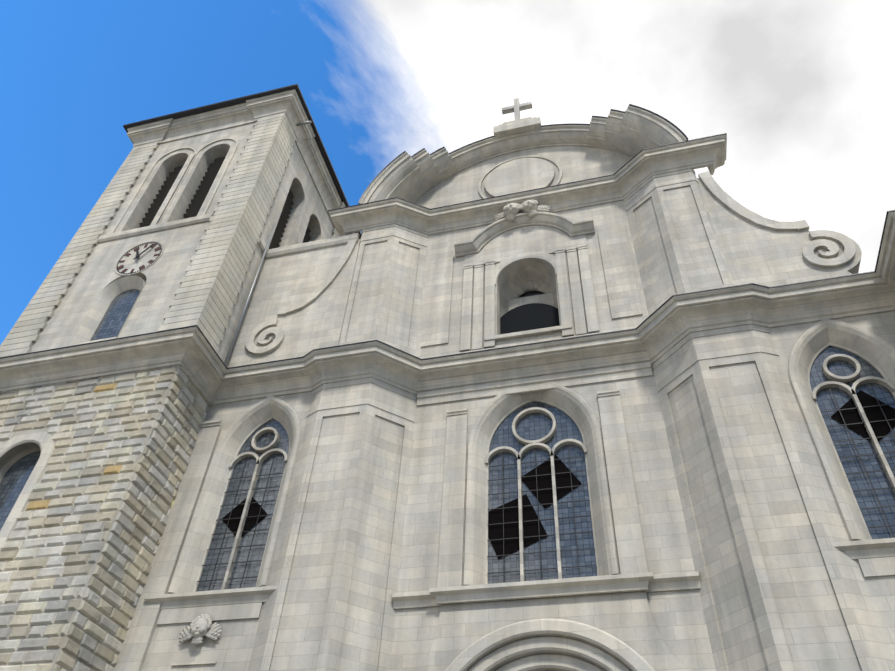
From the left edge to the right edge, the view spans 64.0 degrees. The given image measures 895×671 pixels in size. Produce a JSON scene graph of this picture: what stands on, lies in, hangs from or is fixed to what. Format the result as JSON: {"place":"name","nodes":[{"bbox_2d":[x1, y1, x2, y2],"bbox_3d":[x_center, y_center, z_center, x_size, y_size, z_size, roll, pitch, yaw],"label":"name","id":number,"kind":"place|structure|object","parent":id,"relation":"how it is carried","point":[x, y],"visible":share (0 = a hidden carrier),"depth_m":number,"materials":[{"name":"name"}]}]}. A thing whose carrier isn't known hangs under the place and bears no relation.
{"place":"outdoors","nodes":[
{"label":"outdoors","id":0,"kind":"place"},
{"bbox_2d":[0,365,209,670],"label":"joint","id":1,"kind":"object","parent":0,"point":[12,459],"depth_m":20.55,"materials":[{"name":"grey concrete"}]},
{"bbox_2d":[0,430,54,551],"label":"tower window frame","id":2,"kind":"object","parent":1,"relation":"attached to","point":[43,440],"visible":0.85,"depth_m":21.04,"materials":[{"name":"beige stone"}]},
{"bbox_2d":[0,365,209,670],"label":"stone wall","id":3,"kind":"structure","parent":1,"relation":"attached to","point":[84,434],"depth_m":19.57,"materials":[{"name":"grey stone"}]},
{"bbox_2d":[0,211,894,404],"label":"cornice","id":4,"kind":"structure","parent":3,"relation":"on","point":[673,321],"depth_m":22.59,"materials":[{"name":"grey stone"}]},
{"bbox_2d":[0,210,894,368],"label":"cornice flashing","id":5,"kind":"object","parent":4,"relation":"on","point":[488,349],"visible":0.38,"depth_m":22.53,"materials":[{"name":"grey"}]},
{"bbox_2d":[30,123,333,366],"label":"tower","id":6,"kind":"structure","parent":1,"relation":"on","point":[163,274],"depth_m":29.18,"materials":[{"name":"grey stone"}]},
{"bbox_2d":[69,275,145,345],"bbox_3d":[-12.116,-0.819,26.048,1.900,3.601,0.500,-9,-46,12],"label":"window surround","id":7,"kind":"object","parent":6,"relation":"attached to","point":[106,297],"visible":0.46,"depth_m":26.48,"materials":[{"name":"grey stone"}]},
{"bbox_2d":[90,289,139,340],"bbox_3d":[-12.078,-0.624,26.087,1.260,3.180,0.001,-9,-46,12],"label":"window pane","id":8,"kind":"structure","parent":7,"relation":"in","point":[115,315],"depth_m":26.21,"materials":[{"name":"blue glass"}]},
{"bbox_2d":[118,244,159,272],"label":"clock numerals","id":9,"kind":"object","parent":6,"relation":"attached to","point":[140,267],"visible":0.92,"depth_m":27.83,"materials":[{"name":"black"}]},
{"bbox_2d":[115,241,163,275],"bbox_3d":[-12.030,-3.019,27.946,2.020,2.020,0.045,-9,-46,12],"label":"clock rim","id":10,"kind":"object","parent":6,"relation":"attached to","point":[146,267],"visible":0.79,"depth_m":27.87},
{"bbox_2d":[117,242,161,273],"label":"clock dots","id":11,"kind":"object","parent":6,"relation":"attached to","point":[144,267],"visible":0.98,"depth_m":27.82,"materials":[{"name":"grey metal"}]},
{"bbox_2d":[134,244,153,259],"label":"clock hands","id":12,"kind":"object","parent":6,"relation":"attached to","point":[137,254],"visible":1,"depth_m":28.00,"materials":[{"name":"black metal"}]},
{"bbox_2d":[0,114,338,356],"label":"tower quoins","id":13,"kind":"object","parent":6,"relation":"attached to","point":[208,291],"visible":0.38,"depth_m":28.24,"materials":[{"name":"grey stone"}]},
{"bbox_2d":[110,137,238,233],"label":"belfry frames","id":14,"kind":"structure","parent":6,"relation":"attached to","point":[160,218],"depth_m":31.74,"materials":[{"name":"grey stone"}]},
{"bbox_2d":[97,213,268,255],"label":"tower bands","id":15,"kind":"object","parent":6,"relation":"attached to","point":[159,227],"visible":0.21,"depth_m":29.17,"materials":[{"name":"grey stone"}]},
{"bbox_2d":[139,157,310,248],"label":"louvres","id":16,"kind":"object","parent":6,"relation":"attached to","point":[204,187],"visible":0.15,"depth_m":32.68,"materials":[{"name":"grey wood"}]},
{"bbox_2d":[127,89,353,233],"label":"tower cornice","id":17,"kind":"structure","parent":6,"relation":"attached to","point":[288,104],"depth_m":35.09,"materials":[{"name":"grey stone"}]},
{"bbox_2d":[123,84,360,238],"bbox_3d":[-10.527,-7.981,38.229,9.490,0.120,9.490,-9,-46,12],"label":"roof edge","id":18,"kind":"object","parent":17,"relation":"on","point":[233,102],"visible":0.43,"depth_m":35.32,"materials":[{"name":"black metal"}]},
{"bbox_2d":[224,121,310,364],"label":"pipes","id":19,"kind":"object","parent":6,"relation":"attached to","point":[251,289],"visible":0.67,"depth_m":27.76,"materials":[{"name":"silver metal"}]},
{"bbox_2d":[0,0,894,344],"label":"sky","id":20,"kind":"structure","parent":0,"point":[802,92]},
{"bbox_2d":[464,226,586,266],"bbox_3d":[2.917,-3.511,27.215,4.600,1.870,0.150,-9,-46,12],"label":"pediment","id":21,"kind":"object","parent":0,"point":[512,242],"visible":0.83,"depth_m":27.08,"materials":[{"name":"grey stone"}]},
{"bbox_2d":[508,293,553,310],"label":"niche back wall","id":22,"kind":"structure","parent":0,"point":[546,298],"depth_m":26.35,"materials":[{"name":"grey stone"}]},
{"bbox_2d":[518,291,543,297],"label":"nave roof","id":23,"kind":"structure","parent":22,"relation":"on","point":[530,293],"depth_m":27.05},
{"label":"ground","id":24,"kind":"structure","parent":0,"visible":0},
{"bbox_2d":[141,392,311,670],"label":"wall","id":25,"kind":"structure","parent":24,"relation":"on","point":[230,648],"depth_m":17.93,"materials":[{"name":"grey stone"}]},
{"bbox_2d":[171,661,216,665],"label":"ledge molding","id":26,"kind":"structure","parent":25,"relation":"attached to","point":[194,663],"depth_m":17.51,"materials":[{"name":"grey stone"}]},
{"bbox_2d":[179,614,221,644],"bbox_3d":[-6.213,7.367,17.985,1.220,0.756,0.286,-9,-46,12],"label":"carved ornament","id":27,"kind":"object","parent":25,"relation":"attached to","point":[200,627],"visible":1,"depth_m":17.93,"materials":[{"name":"grey stone"}]},
{"bbox_2d":[168,395,300,593],"bbox_3d":[-5.850,4.561,21.426,2.900,6.648,0.790,-9,-46,12],"label":"window frame","id":28,"kind":"object","parent":25,"relation":"attached to","point":[244,427],"visible":0.79,"depth_m":21.21,"materials":[{"name":"beige stone"}]},
{"bbox_2d":[196,419,288,591],"bbox_3d":[-5.841,4.857,21.264,1.840,6.040,0.001,-9,-46,12],"label":"window","id":29,"kind":"structure","parent":28,"relation":"in","point":[252,569],"depth_m":20.82,"materials":[{"name":"blue glass"}]},
{"bbox_2d":[197,455,282,590],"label":"window bars","id":30,"kind":"object","parent":29,"relation":"in","point":[233,504],"depth_m":20.51,"materials":[{"name":"black metal"}]},
{"bbox_2d":[222,497,266,536],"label":"window squares","id":31,"kind":"object","parent":29,"relation":"attached to","point":[250,522],"depth_m":20.82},
{"bbox_2d":[221,427,287,589],"bbox_3d":[-5.870,4.971,21.056,1.969,5.543,0.180,-9,-46,12],"label":"tracery window","id":32,"kind":"structure","parent":28,"relation":"in","point":[268,450],"depth_m":21.93,"materials":[{"name":"beige stone"}]},
{"bbox_2d":[421,327,635,358],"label":"ledge molding","id":33,"kind":"structure","parent":25,"relation":"on","point":[528,343],"depth_m":23.36,"materials":[{"name":"grey stone"}]},
{"bbox_2d":[227,178,861,367],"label":"wing walls","id":34,"kind":"structure","parent":25,"relation":"on","point":[754,253],"depth_m":25.45,"materials":[{"name":"grey stone"}]},
{"bbox_2d":[246,171,855,354],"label":"wing bands","id":35,"kind":"object","parent":34,"relation":"attached to","point":[265,330],"visible":0.88,"depth_m":25.43,"materials":[{"name":"grey stone"}]},
{"bbox_2d":[248,383,415,670],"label":"pier","id":36,"kind":"structure","parent":24,"relation":"on","point":[328,603],"depth_m":18.97,"materials":[{"name":"grey stone"}]},
{"bbox_2d":[338,226,427,355],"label":"pier","id":37,"kind":"structure","parent":36,"relation":"on","point":[383,304],"depth_m":26.27,"materials":[{"name":"grey stone"}]},
{"bbox_2d":[114,389,894,670],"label":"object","id":38,"kind":"object","parent":24,"relation":"on","point":[157,605],"visible":0.81,"depth_m":18.53,"materials":[{"name":"grey stone"}]},
{"bbox_2d":[444,618,654,670],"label":"portal arch","id":39,"kind":"structure","parent":24,"relation":"on","point":[549,644],"depth_m":16.57,"materials":[{"name":"grey stone"}]},
{"bbox_2d":[390,200,715,670],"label":"wall","id":40,"kind":"structure","parent":24,"relation":"on","point":[678,617],"depth_m":20.09,"materials":[{"name":"grey stone"}]},
{"bbox_2d":[358,104,687,203],"bbox_3d":[3.008,-7.579,30.416,12.968,5.424,2.055,-9,-46,12],"label":"gable lead","id":41,"kind":"object","parent":40,"relation":"attached to","point":[676,127],"visible":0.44,"depth_m":30.66,"materials":[{"name":"grey metal"}]},
{"bbox_2d":[493,117,540,135],"bbox_3d":[3.307,-9.268,33.063,2.150,1.000,1.300,-9,-46,12],"label":"cross pedestal","id":42,"kind":"object","parent":41,"relation":"on","point":[518,126],"visible":0.48,"depth_m":32.44,"materials":[{"name":"grey stone"}]},
{"bbox_2d":[502,98,531,119],"bbox_3d":[3.296,-10.613,33.910,1.440,2.100,0.240,-9,-46,12],"label":"cross","id":43,"kind":"object","parent":42,"relation":"on","point":[517,107],"visible":0.82,"depth_m":34.01,"materials":[{"name":"stone"}]},
{"bbox_2d":[454,212,598,351],"bbox_3d":[2.775,-2.232,25.691,5.300,6.601,0.540,-9,-46,12],"label":"window surround","id":44,"kind":"object","parent":40,"relation":"attached to","point":[480,240],"visible":0.98,"depth_m":25.61,"materials":[{"name":"grey stone"}]},
{"bbox_2d":[494,200,549,220],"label":"cherubs","id":45,"kind":"object","parent":44,"relation":"on","point":[531,208],"visible":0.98,"depth_m":27.79,"materials":[{"name":"grey stone"}]},
{"bbox_2d":[500,303,559,333],"bbox_3d":[2.842,-0.454,24.781,2.060,1.900,0.001,-9,-46,12],"label":"niche glass","id":46,"kind":"object","parent":44,"relation":"in","point":[531,316],"visible":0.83,"depth_m":24.92,"materials":[{"name":"black glass"}]},
{"bbox_2d":[328,134,725,235],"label":"cornice","id":47,"kind":"structure","parent":40,"relation":"attached to","point":[634,174],"depth_m":28.07,"materials":[{"name":"grey stone"}]},
{"bbox_2d":[415,146,632,208],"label":"gable","id":48,"kind":"structure","parent":47,"relation":"on","point":[577,163],"depth_m":31.26,"materials":[{"name":"grey stone"}]},
{"bbox_2d":[478,155,561,198],"bbox_3d":[3.111,-6.729,30.875,3.681,3.641,0.190,-9,-46,12],"label":"round medallion","id":49,"kind":"object","parent":48,"relation":"attached to","point":[519,174],"visible":0.65,"depth_m":30.91,"materials":[{"name":"grey stone"}]},
{"bbox_2d":[360,105,686,203],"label":"cornice","id":50,"kind":"structure","parent":48,"relation":"attached to","point":[631,131],"depth_m":31.11,"materials":[{"name":"grey stone"}]},
{"bbox_2d":[328,133,726,216],"bbox_3d":[2.832,-5.776,28.376,15.650,0.125,1.525,-9,-46,12],"label":"cornice flashing","id":51,"kind":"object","parent":47,"relation":"on","point":[538,188],"visible":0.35,"depth_m":28.21,"materials":[{"name":"grey"}]},
{"bbox_2d":[485,324,571,341],"bbox_3d":[2.789,0.266,24.046,2.900,0.200,1.140,-9,-46,12],"label":"window sill","id":52,"kind":"object","parent":40,"relation":"attached to","point":[529,333],"visible":0.18,"depth_m":23.63,"materials":[{"name":"grey stone"}]},
{"bbox_2d":[421,227,642,347],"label":"panels","id":53,"kind":"object","parent":40,"relation":"attached to","point":[623,296],"visible":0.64,"depth_m":25.22,"materials":[{"name":"grey stone"}]},
{"bbox_2d":[417,362,652,405],"bbox_3d":[2.564,1.534,22.145,7.300,0.450,0.140,-9,-46,12],"label":"architrave","id":54,"kind":"object","parent":40,"relation":"attached to","point":[617,373],"visible":0.9,"depth_m":22.07,"materials":[{"name":"grey stone"}]},
{"bbox_2d":[463,381,618,585],"bbox_3d":[2.518,3.934,20.291,3.900,6.630,0.790,-9,-46,12],"label":"window frame","id":55,"kind":"object","parent":40,"relation":"attached to","point":[501,407],"visible":0.83,"depth_m":20.02,"materials":[{"name":"beige stone"}]},
{"bbox_2d":[485,407,586,581],"bbox_3d":[2.502,4.284,19.980,2.969,5.693,0.180,-9,-46,12],"label":"tracery window","id":56,"kind":"structure","parent":55,"relation":"in","point":[533,444],"depth_m":20.70,"materials":[{"name":"beige stone"}]},
{"bbox_2d":[487,446,595,579],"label":"window bars","id":57,"kind":"object","parent":55,"relation":"in","point":[538,520],"depth_m":19.34,"materials":[{"name":"black metal"}]},
{"bbox_2d":[488,402,596,583],"bbox_3d":[2.528,4.205,20.152,2.840,6.090,0.001,-9,-46,12],"label":"window","id":58,"kind":"structure","parent":55,"relation":"in","point":[533,426],"depth_m":19.67,"materials":[{"name":"blue glass"}]},
{"bbox_2d":[488,455,581,558],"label":"broken pane holes","id":59,"kind":"object","parent":58,"relation":"attached to","point":[511,530],"depth_m":19.70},
{"bbox_2d":[419,591,692,670],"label":"apron","id":60,"kind":"object","parent":40,"relation":"attached to","point":[626,618],"visible":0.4,"depth_m":16.97,"materials":[{"name":"grey stone"}]},
{"bbox_2d":[653,330,894,670],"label":"pier","id":61,"kind":"structure","parent":24,"relation":"on","point":[783,584],"depth_m":16.40,"materials":[{"name":"beige stone"}]},
{"bbox_2d":[306,168,778,421],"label":"pier bands","id":62,"kind":"object","parent":61,"relation":"attached to","point":[681,369],"visible":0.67,"depth_m":22.10,"materials":[{"name":"grey stone"}]},
{"bbox_2d":[624,169,734,315],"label":"pier","id":63,"kind":"structure","parent":61,"relation":"on","point":[677,246],"depth_m":24.12,"materials":[{"name":"grey stone"}]},
{"bbox_2d":[769,311,894,659],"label":"wall","id":64,"kind":"structure","parent":24,"relation":"on","point":[881,590],"depth_m":19.12,"materials":[{"name":"beige stone"}]},
{"bbox_2d":[788,318,894,540],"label":"window frame","id":65,"kind":"object","parent":64,"relation":"attached to","point":[875,351],"visible":0.9,"depth_m":18.69,"materials":[{"name":"grey stone"}]},
{"bbox_2d":[810,346,894,538],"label":"window","id":66,"kind":"structure","parent":65,"relation":"in","point":[825,400],"depth_m":17.51,"materials":[{"name":"blue glass"}]},
{"bbox_2d":[831,390,894,441],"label":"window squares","id":67,"kind":"object","parent":66,"relation":"attached to","point":[875,413],"depth_m":18.03,"materials":[{"name":"black glass"}]},
{"bbox_2d":[812,354,894,492],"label":"tracery","id":68,"kind":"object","parent":65,"relation":"in","point":[837,381],"depth_m":18.61,"materials":[{"name":"grey stone"}]},
{"bbox_2d":[821,384,894,537],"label":"window bars","id":69,"kind":"object","parent":65,"relation":"in","point":[858,455],"depth_m":17.38,"materials":[{"name":"black metal"}]}
]}

